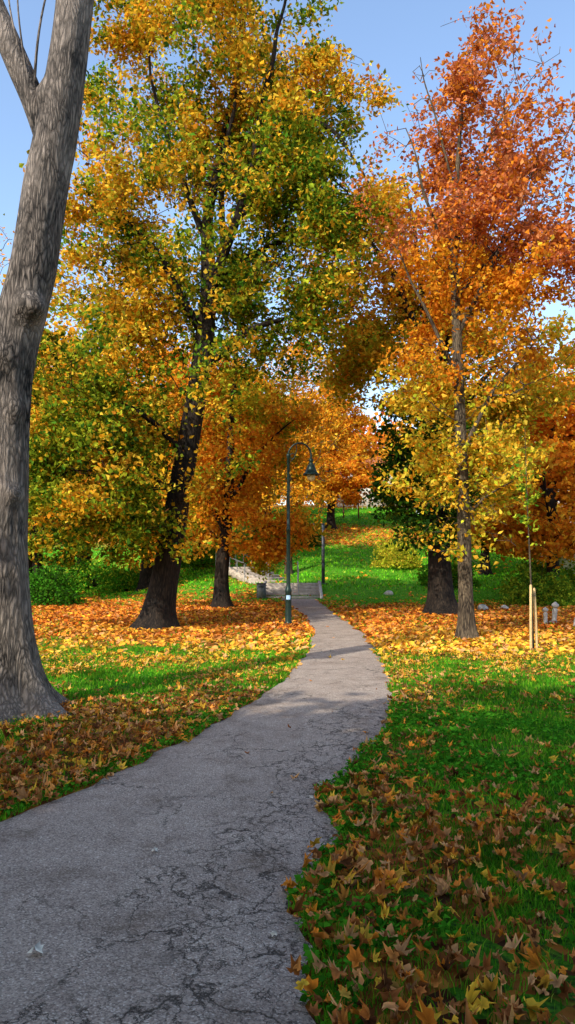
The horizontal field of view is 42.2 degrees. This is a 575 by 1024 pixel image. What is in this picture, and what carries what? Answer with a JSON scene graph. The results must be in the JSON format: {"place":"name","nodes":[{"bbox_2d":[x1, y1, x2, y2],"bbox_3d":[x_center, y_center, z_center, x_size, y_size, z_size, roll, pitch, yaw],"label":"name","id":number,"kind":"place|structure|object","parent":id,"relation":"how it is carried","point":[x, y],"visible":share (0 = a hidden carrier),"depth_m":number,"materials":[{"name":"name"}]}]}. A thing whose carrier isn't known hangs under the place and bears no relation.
{"place":"outdoors","nodes":[
{"label":"outdoors","id":0,"kind":"place"},
{"bbox_2d":[0,598,391,1023],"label":"path","id":1,"kind":"structure","parent":0,"point":[112,911],"depth_m":3.74,"materials":[{"name":"grey asphalt"}]},
{"bbox_2d":[27,941,44,952],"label":"fallen leaf","id":2,"kind":"object","parent":1,"relation":"on","point":[38,947],"visible":1,"depth_m":2.90,"materials":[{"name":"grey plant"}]},
{"bbox_2d":[0,505,574,1023],"bbox_3d":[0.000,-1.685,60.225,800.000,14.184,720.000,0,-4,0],"label":"ground","id":3,"kind":"structure","parent":0,"point":[568,1007],"depth_m":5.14,"materials":[{"name":"plant"}]},
{"bbox_2d":[0,227,54,409],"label":"bare tree","id":4,"kind":"object","parent":3,"relation":"on","point":[3,259],"visible":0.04,"depth_m":27.57,"materials":[{"name":"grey plant"}]},
{"bbox_2d":[0,0,93,724],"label":"ash tree","id":5,"kind":"object","parent":3,"relation":"on","point":[52,102],"visible":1,"depth_m":7.58,"materials":[{"name":"grey plant"}]},
{"bbox_2d":[28,357,80,574],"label":"autumn tree","id":6,"kind":"object","parent":3,"relation":"on","point":[30,565],"depth_m":41.62,"materials":[{"name":"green plant"}]},
{"bbox_2d":[29,557,86,606],"bbox_3d":[-8.111,2.346,24.922,2.892,1.671,2.760,0,-4,0],"label":"evergreen bush","id":7,"kind":"object","parent":3,"relation":"on","point":[44,594],"visible":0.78,"depth_m":24.51,"materials":[{"name":"green plant"}]},
{"bbox_2d":[28,398,102,591],"bbox_3d":[-9.594,-0.673,28.654,5.877,8.632,5.977,-1,-4,13],"label":"leafy tree","id":8,"kind":"object","parent":3,"relation":"on","point":[69,562],"visible":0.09,"depth_m":27.70,"materials":[{"name":"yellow plant"}]},
{"bbox_2d":[80,757,88,766],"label":"fallen leaf","id":9,"kind":"object","parent":3,"relation":"on","point":[83,762],"visible":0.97,"depth_m":5.46,"materials":[{"name":"yellow plant"}]},
{"bbox_2d":[32,295,145,590],"bbox_3d":[-10.431,-3.011,38.537,11.410,14.985,11.841,-2,-4,26],"label":"autumn tree","id":10,"kind":"object","parent":3,"relation":"on","point":[71,329],"depth_m":36.23,"materials":[{"name":"yellow plant"}]},
{"bbox_2d":[63,558,123,591],"bbox_3d":[-9.358,3.040,35.895,3.290,1.692,3.186,2,-4,-33],"label":"evergreen bush","id":11,"kind":"object","parent":3,"relation":"on","point":[88,583],"visible":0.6,"depth_m":35.49,"materials":[{"name":"green plant"}]},
{"bbox_2d":[96,561,139,593],"bbox_3d":[-7.208,2.968,33.838,2.749,1.453,2.579,0,-4,0],"label":"evergreen bush","id":12,"kind":"object","parent":3,"relation":"on","point":[126,580],"visible":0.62,"depth_m":33.23,"materials":[{"name":"green plant"}]},
{"bbox_2d":[68,333,242,591],"bbox_3d":[-6.080,-2.159,32.967,8.378,11.960,8.199,3,-5,-40],"label":"autumn tree","id":13,"kind":"object","parent":3,"relation":"on","point":[144,577],"visible":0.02,"depth_m":32.47,"materials":[{"name":"yellow plant"}]},
{"bbox_2d":[181,543,217,568],"bbox_3d":[-4.266,2.128,36.921,3.059,1.379,3.241,0,-4,0],"label":"evergreen bush","id":14,"kind":"object","parent":3,"relation":"on","point":[204,561],"visible":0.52,"depth_m":36.06,"materials":[{"name":"green plant"}]},
{"bbox_2d":[0,0,409,629],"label":"linden tree","id":15,"kind":"object","parent":3,"relation":"on","point":[266,172],"visible":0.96,"depth_m":16.19,"materials":[{"name":"yellow plant"}]},
{"bbox_2d":[85,327,334,608],"bbox_3d":[-2.619,-1.547,23.935,7.898,9.411,5.862,1,-4,-21],"label":"beech tree","id":16,"kind":"object","parent":3,"relation":"on","point":[263,412],"visible":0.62,"depth_m":23.21,"materials":[{"name":"orange plant"}]},
{"bbox_2d":[208,356,284,535],"bbox_3d":[-3.154,-3.022,40.321,7.843,11.440,8.014,2,-4,-25],"label":"autumn tree","id":17,"kind":"object","parent":3,"relation":"on","point":[251,488],"visible":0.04,"depth_m":39.65,"materials":[{"name":"orange plant"}]},
{"bbox_2d":[256,583,265,597],"bbox_3d":[-1.000,3.040,28.465,0.380,0.648,0.340,0,-4,0],"label":"litter bin","id":18,"kind":"object","parent":3,"relation":"on","point":[261,590],"visible":0.88,"depth_m":28.32,"materials":[{"name":"grey metal"}]},
{"bbox_2d":[229,567,322,598],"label":"stone steps","id":19,"kind":"structure","parent":3,"relation":"on","point":[277,590],"depth_m":29.91,"materials":[{"name":"grey stone"}]},
{"bbox_2d":[215,551,244,580],"bbox_3d":[-2.550,2.456,32.861,0.048,1.524,3.305,2,-4,-27],"label":"handrail","id":20,"kind":"object","parent":19,"relation":"on","point":[231,567],"visible":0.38,"depth_m":32.14,"materials":[{"name":"metal"}]},
{"bbox_2d":[235,554,268,579],"bbox_3d":[-1.600,2.472,33.110,0.048,1.524,3.265,2,-4,-30],"label":"handrail","id":21,"kind":"object","parent":19,"relation":"on","point":[246,564],"visible":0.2,"depth_m":33.75,"materials":[{"name":"metal"}]},
{"bbox_2d":[297,561,298,592],"bbox_3d":[0.420,2.699,29.789,0.048,1.453,1.842,0,-4,0],"label":"handrail","id":22,"kind":"object","parent":19,"relation":"on","point":[298,576],"visible":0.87,"depth_m":29.69,"materials":[{"name":"metal"}]},
{"bbox_2d":[264,393,305,514],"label":"autumn tree","id":23,"kind":"object","parent":3,"relation":"on","point":[303,477],"visible":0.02,"depth_m":55.85,"materials":[{"name":"orange plant"}]},
{"bbox_2d":[0,649,574,1023],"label":"leaf litter","id":24,"kind":"object","parent":3,"relation":"on","point":[403,970],"visible":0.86,"depth_m":4.27,"materials":[{"name":"brown plant"}]},
{"bbox_2d":[0,698,574,1023],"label":"clover","id":25,"kind":"object","parent":3,"relation":"on","point":[444,930],"visible":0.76,"depth_m":5.17,"materials":[{"name":"green plant"}]},
{"bbox_2d":[228,322,370,573],"bbox_3d":[0.446,-3.037,34.103,7.522,12.244,5.303,0,-4,0],"label":"birch tree","id":26,"kind":"object","parent":3,"relation":"on","point":[334,413],"visible":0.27,"depth_m":33.56,"materials":[{"name":"leaves"},{"name":"dark bark"}]},
{"bbox_2d":[278,522,320,546],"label":"evergreen bush","id":27,"kind":"object","parent":3,"relation":"on","point":[315,541],"visible":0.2,"depth_m":41.34,"materials":[{"name":"green plant"}]},
{"bbox_2d":[285,442,318,623],"bbox_3d":[0.338,0.521,17.602,0.835,4.371,0.390,0,-4,0],"label":"street lamp","id":28,"kind":"object","parent":3,"relation":"on","point":[311,473],"visible":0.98,"depth_m":17.57,"materials":[{"name":"black metal"}]},
{"bbox_2d":[31,507,574,655],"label":"leaf carpet","id":29,"kind":"object","parent":3,"relation":"on","point":[101,609],"visible":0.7,"depth_m":16.71,"materials":[{"name":"orange plant"}]},
{"bbox_2d":[310,523,326,584],"bbox_3d":[1.270,1.795,30.948,0.680,2.655,0.260,0,-4,0],"label":"park light post","id":30,"kind":"object","parent":3,"relation":"on","point":[323,553],"visible":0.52,"depth_m":30.89,"materials":[{"name":"grey metal"}]},
{"bbox_2d":[275,377,387,528],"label":"autumn tree","id":31,"kind":"object","parent":3,"relation":"on","point":[347,486],"visible":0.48,"depth_m":48.63,"materials":[{"name":"orange plant"}]},
{"bbox_2d":[313,399,353,504],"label":"autumn tree","id":32,"kind":"object","parent":3,"relation":"on","point":[346,448],"depth_m":75.74,"materials":[{"name":"orange plant"}]},
{"bbox_2d":[263,397,408,509],"bbox_3d":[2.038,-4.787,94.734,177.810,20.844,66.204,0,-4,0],"label":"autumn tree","id":33,"kind":"object","parent":3,"relation":"on","point":[376,439],"visible":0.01,"depth_m":92.07,"materials":[{"name":"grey plant"}]},
{"bbox_2d":[338,944,354,951],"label":"fallen leaf","id":34,"kind":"object","parent":3,"relation":"on","point":[345,947],"visible":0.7,"depth_m":2.88,"materials":[{"name":"brown plant"}]},
{"bbox_2d":[343,501,358,518],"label":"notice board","id":35,"kind":"object","parent":3,"relation":"on","point":[352,504],"visible":0.15,"depth_m":55.08,"materials":[{"name":"brown wood"}]},
{"bbox_2d":[346,840,359,858],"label":"fallen leaf","id":36,"kind":"object","parent":3,"relation":"on","point":[354,851],"visible":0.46,"depth_m":3.78,"materials":[{"name":"brown plant"}]},
{"bbox_2d":[336,457,406,509],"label":"white house","id":37,"kind":"structure","parent":3,"relation":"on","point":[366,503],"depth_m":69.69,"materials":[{"name":"ceramic"}]},
{"bbox_2d":[376,923,397,936],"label":"fallen leaf","id":38,"kind":"object","parent":3,"relation":"on","point":[390,927],"visible":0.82,"depth_m":3.00,"materials":[{"name":"brown plant"}]},
{"bbox_2d":[384,590,392,594],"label":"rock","id":39,"kind":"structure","parent":3,"relation":"on","point":[388,592],"depth_m":28.96,"materials":[{"name":"grey stone"}]},
{"bbox_2d":[382,874,400,885],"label":"fallen leaf","id":40,"kind":"object","parent":3,"relation":"on","point":[393,882],"visible":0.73,"depth_m":3.44,"materials":[{"name":"yellow plant"}]},
{"bbox_2d":[388,897,399,911],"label":"fallen leaf","id":41,"kind":"object","parent":3,"relation":"on","point":[394,904],"visible":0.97,"depth_m":3.22,"materials":[{"name":"brown plant"}]},
{"bbox_2d":[369,537,422,567],"bbox_3d":[5.172,1.911,35.837,2.825,1.609,2.362,2,-4,-31],"label":"golden shrub","id":42,"kind":"object","parent":3,"relation":"on","point":[385,554],"visible":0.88,"depth_m":35.39,"materials":[{"name":"yellow plant"}]},
{"bbox_2d":[370,419,423,489],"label":"autumn tree","id":43,"kind":"object","parent":3,"relation":"on","point":[399,435],"visible":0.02,"depth_m":67.57,"materials":[{"name":"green plant"}]},
{"bbox_2d":[400,862,411,875],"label":"fallen leaf","id":44,"kind":"object","parent":3,"relation":"on","point":[406,870],"visible":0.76,"depth_m":3.56,"materials":[{"name":"yellow plant"}]},
{"bbox_2d":[422,832,436,849],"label":"fallen leaf","id":45,"kind":"object","parent":3,"relation":"on","point":[429,846],"visible":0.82,"depth_m":3.88,"materials":[{"name":"brown plant"}]},
{"bbox_2d":[418,1001,441,1019],"bbox_3d":[0.462,1.631,2.441,0.079,0.069,0.080,-3,-13,28],"label":"fallen leaf","id":46,"kind":"object","parent":3,"relation":"on","point":[437,1015],"visible":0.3,"depth_m":2.45,"materials":[{"name":"plant"}]},
{"bbox_2d":[429,968,437,977],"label":"fallen leaf","id":47,"kind":"object","parent":3,"relation":"on","point":[431,972],"visible":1,"depth_m":2.70,"materials":[{"name":"brown plant"}]},
{"bbox_2d":[297,154,574,614],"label":"chestnut tree","id":48,"kind":"object","parent":3,"relation":"on","point":[441,599],"visible":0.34,"depth_m":20.60,"materials":[{"name":"yellow plant"}]},
{"bbox_2d":[434,897,440,912],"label":"fallen leaf","id":49,"kind":"object","parent":3,"relation":"on","point":[439,906],"visible":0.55,"depth_m":3.18,"materials":[{"name":"yellow plant"}]},
{"bbox_2d":[415,380,480,539],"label":"autumn tree","id":50,"kind":"object","parent":3,"relation":"on","point":[448,426],"visible":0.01,"depth_m":45.79,"materials":[{"name":"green plant"}]},
{"bbox_2d":[416,557,481,586],"bbox_3d":[6.658,2.361,30.974,2.627,1.488,2.516,0,-4,0],"label":"evergreen bush","id":51,"kind":"object","parent":3,"relation":"on","point":[423,577],"visible":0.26,"depth_m":30.51,"materials":[{"name":"green plant"}]},
{"bbox_2d":[446,927,464,937],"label":"fallen leaf","id":52,"kind":"object","parent":3,"relation":"on","point":[458,934],"visible":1,"depth_m":2.94,"materials":[{"name":"yellow plant"}]},
{"bbox_2d":[341,0,574,638],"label":"maple tree","id":53,"kind":"object","parent":3,"relation":"on","point":[507,178],"visible":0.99,"depth_m":14.61,"materials":[{"name":"orange plant"}]},
{"bbox_2d":[453,953,466,961],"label":"fallen leaf","id":54,"kind":"object","parent":3,"relation":"on","point":[460,958],"visible":0.97,"depth_m":2.79,"materials":[{"name":"brown plant"}]},
{"bbox_2d":[458,785,464,796],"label":"fallen leaf","id":55,"kind":"object","parent":3,"relation":"on","point":[461,793],"visible":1,"depth_m":4.71,"materials":[{"name":"brown plant"}]},
{"bbox_2d":[462,895,467,903],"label":"fallen leaf","id":56,"kind":"object","parent":3,"relation":"on","point":[464,899],"visible":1,"depth_m":3.30,"materials":[{"name":"brown plant"}]},
{"bbox_2d":[465,791,475,798],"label":"fallen leaf","id":57,"kind":"object","parent":3,"relation":"on","point":[469,795],"visible":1,"depth_m":4.68,"materials":[{"name":"brown plant"}]},
{"bbox_2d":[406,423,543,574],"bbox_3d":[9.307,-0.591,34.464,6.942,7.441,6.689,0,-4,-7],"label":"autumn tree","id":58,"kind":"object","parent":3,"relation":"on","point":[486,571],"visible":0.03,"depth_m":33.75,"materials":[{"name":"orange plant"}]},
{"bbox_2d":[478,604,487,609],"bbox_3d":[5.888,2.915,22.469,0.291,0.274,0.220,2,-4,-31],"label":"stone block","id":59,"kind":"object","parent":3,"relation":"on","point":[482,606],"depth_m":22.40,"materials":[{"name":"grey stone"}]},
{"bbox_2d":[479,950,492,971],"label":"fallen leaf","id":60,"kind":"object","parent":3,"relation":"on","point":[486,967],"visible":1,"depth_m":2.71,"materials":[{"name":"brown plant"}]},
{"bbox_2d":[481,887,490,900],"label":"fallen leaf","id":61,"kind":"object","parent":3,"relation":"on","point":[487,897],"visible":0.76,"depth_m":3.30,"materials":[{"name":"brown plant"}]},
{"bbox_2d":[480,869,495,878],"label":"fallen leaf","id":62,"kind":"object","parent":3,"relation":"on","point":[484,873],"visible":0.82,"depth_m":3.55,"materials":[{"name":"yellow plant"}]},
{"bbox_2d":[484,886,491,894],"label":"fallen leaf","id":63,"kind":"object","parent":3,"relation":"on","point":[487,889],"visible":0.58,"depth_m":3.34,"materials":[{"name":"brown plant"}]},
{"bbox_2d":[501,1000,519,1019],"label":"fallen leaf","id":64,"kind":"object","parent":3,"relation":"on","point":[508,1009],"visible":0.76,"depth_m":2.46,"materials":[{"name":"brown plant"}]},
{"bbox_2d":[450,342,574,592],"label":"autumn tree","id":65,"kind":"object","parent":3,"relation":"on","point":[556,532],"visible":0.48,"depth_m":26.07,"materials":[{"name":"orange plant"}]},
{"bbox_2d":[509,847,523,858],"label":"fallen leaf","id":66,"kind":"object","parent":3,"relation":"on","point":[514,853],"visible":0.94,"depth_m":3.80,"materials":[{"name":"brown plant"}]},
{"bbox_2d":[507,437,544,647],"bbox_3d":[4.033,0.468,12.618,0.645,3.850,0.760,0,-4,0],"label":"young sapling","id":67,"kind":"object","parent":3,"relation":"on","point":[529,500],"visible":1,"depth_m":12.61,"materials":[{"name":"green plant"}]},
{"bbox_2d":[521,793,535,806],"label":"fallen leaf","id":68,"kind":"object","parent":3,"relation":"on","point":[528,801],"visible":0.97,"depth_m":4.51,"materials":[{"name":"brown plant"}]},
{"bbox_2d":[529,585,531,649],"bbox_3d":[4.059,1.824,12.430,0.066,1.220,0.046,0,-4,0],"label":"tree stake","id":69,"kind":"object","parent":3,"relation":"on","point":[530,613],"visible":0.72,"depth_m":12.42,"materials":[{"name":"brown wood"}]},
{"bbox_2d":[528,971,536,984],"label":"fallen leaf","id":70,"kind":"object","parent":3,"relation":"on","point":[531,978],"visible":1,"depth_m":2.63,"materials":[{"name":"brown plant"}]},
{"bbox_2d":[531,781,538,789],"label":"fallen leaf","id":71,"kind":"object","parent":3,"relation":"on","point":[535,787],"visible":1,"depth_m":4.87,"materials":[{"name":"brown plant"}]},
{"bbox_2d":[533,588,537,647],"bbox_3d":[4.186,1.863,12.568,0.076,1.160,0.046,0,-4,0],"label":"tree stake","id":72,"kind":"object","parent":3,"relation":"on","point":[535,621],"visible":0.72,"depth_m":12.55,"materials":[{"name":"brown wood"}]},
{"bbox_2d":[523,996,548,1011],"bbox_3d":[0.829,1.632,2.471,0.084,0.045,0.075,-3,-5,41],"label":"fallen leaf","id":73,"kind":"object","parent":3,"relation":"on","point":[532,1003],"visible":1,"depth_m":2.48,"materials":[{"name":"yellow plant"}]},
{"bbox_2d":[497,553,574,597],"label":"evergreen bush","id":74,"kind":"object","parent":3,"relation":"on","point":[538,569],"visible":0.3,"depth_m":28.44,"materials":[{"name":"green plant"}]},
{"bbox_2d":[499,564,574,607],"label":"evergreen bush","id":75,"kind":"object","parent":3,"relation":"on","point":[559,592],"visible":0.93,"depth_m":24.27,"materials":[{"name":"green plant"}]},
{"bbox_2d":[532,815,546,823],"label":"fallen leaf","id":76,"kind":"object","parent":3,"relation":"on","point":[538,819],"visible":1,"depth_m":4.22,"materials":[{"name":"brown plant"}]},
{"bbox_2d":[537,911,545,919],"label":"fallen leaf","id":77,"kind":"object","parent":3,"relation":"on","point":[542,914],"visible":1,"depth_m":3.14,"materials":[{"name":"brown plant"}]},
{"bbox_2d":[541,607,547,624],"bbox_3d":[6.050,2.452,17.480,0.138,0.446,0.138,1,-4,-17],"label":"bollard","id":78,"kind":"object","parent":3,"relation":"on","point":[545,611],"visible":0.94,"depth_m":17.45,"materials":[{"name":"stone"}]},
{"bbox_2d":[537,888,552,893],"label":"fallen leaf","id":79,"kind":"object","parent":3,"relation":"on","point":[547,891],"visible":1,"depth_m":3.34,"materials":[{"name":"yellow plant"}]},
{"bbox_2d":[549,602,558,622],"bbox_3d":[6.367,2.419,17.765,0.174,0.563,0.174,4,1,-17],"label":"bollard","id":80,"kind":"object","parent":3,"relation":"on","point":[555,605],"visible":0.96,"depth_m":17.72,"materials":[{"name":"stone"}]},
{"bbox_2d":[548,815,560,822],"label":"fallen leaf","id":81,"kind":"object","parent":3,"relation":"on","point":[554,820],"visible":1,"depth_m":4.22,"materials":[{"name":"brown plant"}]},
{"bbox_2d":[551,810,559,819],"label":"fallen leaf","id":82,"kind":"object","parent":3,"relation":"on","point":[554,816],"visible":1,"depth_m":4.26,"materials":[{"name":"beige plant"}]},
{"bbox_2d":[537,490,574,573],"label":"pale house","id":83,"kind":"structure","parent":3,"relation":"on","point":[567,563],"depth_m":35.26,"materials":[{"name":"ceramic"}]},
{"bbox_2d":[548,970,567,987],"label":"fallen leaf","id":84,"kind":"object","parent":3,"relation":"on","point":[556,983],"visible":0.97,"depth_m":2.64,"materials":[{"name":"brown plant"}]},
{"bbox_2d":[559,966,566,974],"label":"fallen leaf","id":85,"kind":"object","parent":3,"relation":"on","point":[562,970],"visible":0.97,"depth_m":2.71,"materials":[{"name":"orange plant"}]},
{"bbox_2d":[557,365,574,516],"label":"autumn tree","id":86,"kind":"object","parent":3,"relation":"on","point":[572,376],"visible":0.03,"depth_m":32.68,"materials":[{"name":"orange plant"}]},
{"bbox_2d":[566,981,574,997],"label":"fallen leaf","id":87,"kind":"object","parent":3,"relation":"on","point":[572,988],"visible":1,"depth_m":2.53,"materials":[{"name":"brown plant"}]},
{"bbox_2d":[0,0,574,513],"label":"sky","id":88,"kind":"structure","parent":0,"point":[393,34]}
]}

